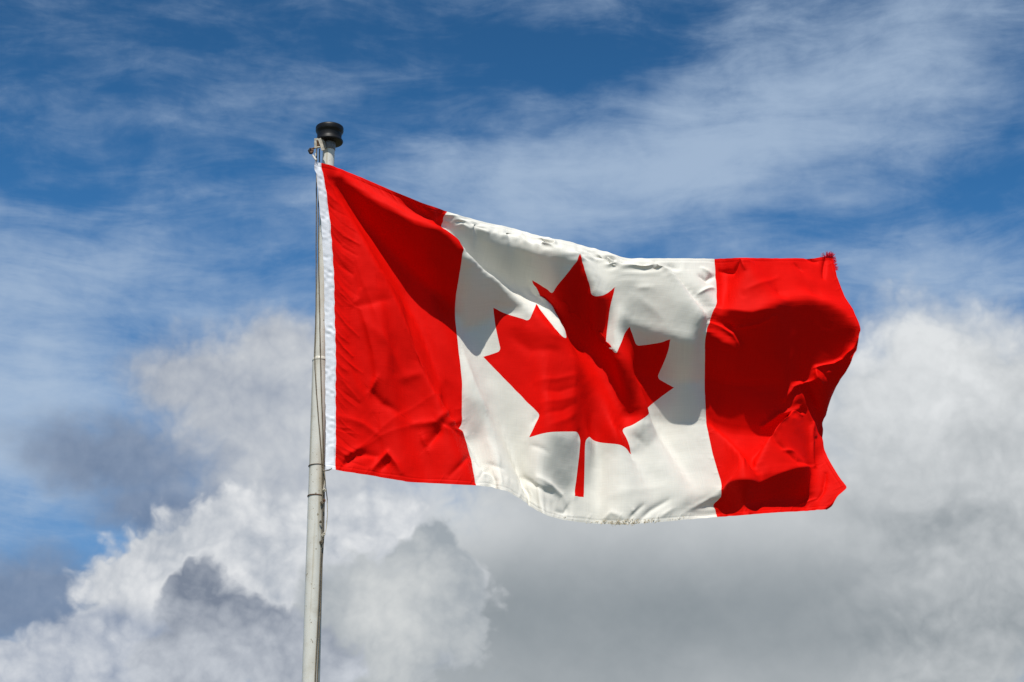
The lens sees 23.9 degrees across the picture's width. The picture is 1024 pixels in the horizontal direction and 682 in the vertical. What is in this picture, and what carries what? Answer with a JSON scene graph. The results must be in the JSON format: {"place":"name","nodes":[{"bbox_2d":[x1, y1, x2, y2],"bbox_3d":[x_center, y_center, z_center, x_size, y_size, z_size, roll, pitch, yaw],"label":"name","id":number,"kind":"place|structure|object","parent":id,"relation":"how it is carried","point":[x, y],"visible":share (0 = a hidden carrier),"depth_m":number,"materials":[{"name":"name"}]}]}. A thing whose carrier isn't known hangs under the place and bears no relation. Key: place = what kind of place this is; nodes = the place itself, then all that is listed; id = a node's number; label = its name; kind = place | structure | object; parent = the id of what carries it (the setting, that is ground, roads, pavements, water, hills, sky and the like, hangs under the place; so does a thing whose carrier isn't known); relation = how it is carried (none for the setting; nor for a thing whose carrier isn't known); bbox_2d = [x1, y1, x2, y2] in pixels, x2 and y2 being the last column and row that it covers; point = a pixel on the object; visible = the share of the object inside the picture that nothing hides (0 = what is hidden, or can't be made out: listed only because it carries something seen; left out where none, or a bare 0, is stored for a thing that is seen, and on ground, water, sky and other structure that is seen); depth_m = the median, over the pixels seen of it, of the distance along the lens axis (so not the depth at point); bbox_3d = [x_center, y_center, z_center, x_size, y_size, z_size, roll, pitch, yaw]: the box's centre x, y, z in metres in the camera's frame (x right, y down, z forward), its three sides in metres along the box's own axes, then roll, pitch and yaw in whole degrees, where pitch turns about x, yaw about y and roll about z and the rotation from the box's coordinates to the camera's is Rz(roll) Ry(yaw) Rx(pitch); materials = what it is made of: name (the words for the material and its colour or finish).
{"place":"outdoors","nodes":[
{"label":"outdoors","id":0,"kind":"place"},
{"bbox_2d":[0,0,1023,681],"label":"sky","id":1,"kind":"structure","parent":0,"point":[158,174],"materials":[{"name":"blue"}]},
{"label":"ground","id":2,"kind":"structure","parent":0,"visible":0},
{"bbox_2d":[302,122,343,681],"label":"flagpole","id":3,"kind":"object","parent":2,"relation":"on","point":[328,140],"visible":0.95,"depth_m":10.63,"materials":[{"name":"white metal"}]},
{"bbox_2d":[308,147,314,153],"bbox_3d":[-0.923,-0.876,11.124,0.032,0.039,0.024,0,-20,0],"label":"snap hook","id":4,"kind":"object","parent":3,"relation":"hanging from","point":[310,150],"visible":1,"depth_m":11.12,"materials":[{"name":"brown metal"}]},
{"bbox_2d":[314,149,327,681],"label":"halyard","id":5,"kind":"object","parent":3,"relation":"attached to","point":[322,502],"visible":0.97,"depth_m":10.65,"materials":[{"name":"white fabric"}]},
{"bbox_2d":[314,161,860,524],"bbox_3d":[0.361,0.058,11.105,2.632,1.619,0.328,6,-21,-15],"label":"flag","id":6,"kind":"object","parent":3,"relation":"attached to","point":[561,379],"visible":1,"depth_m":11.11,"materials":[{"name":"fabric"}]}
]}

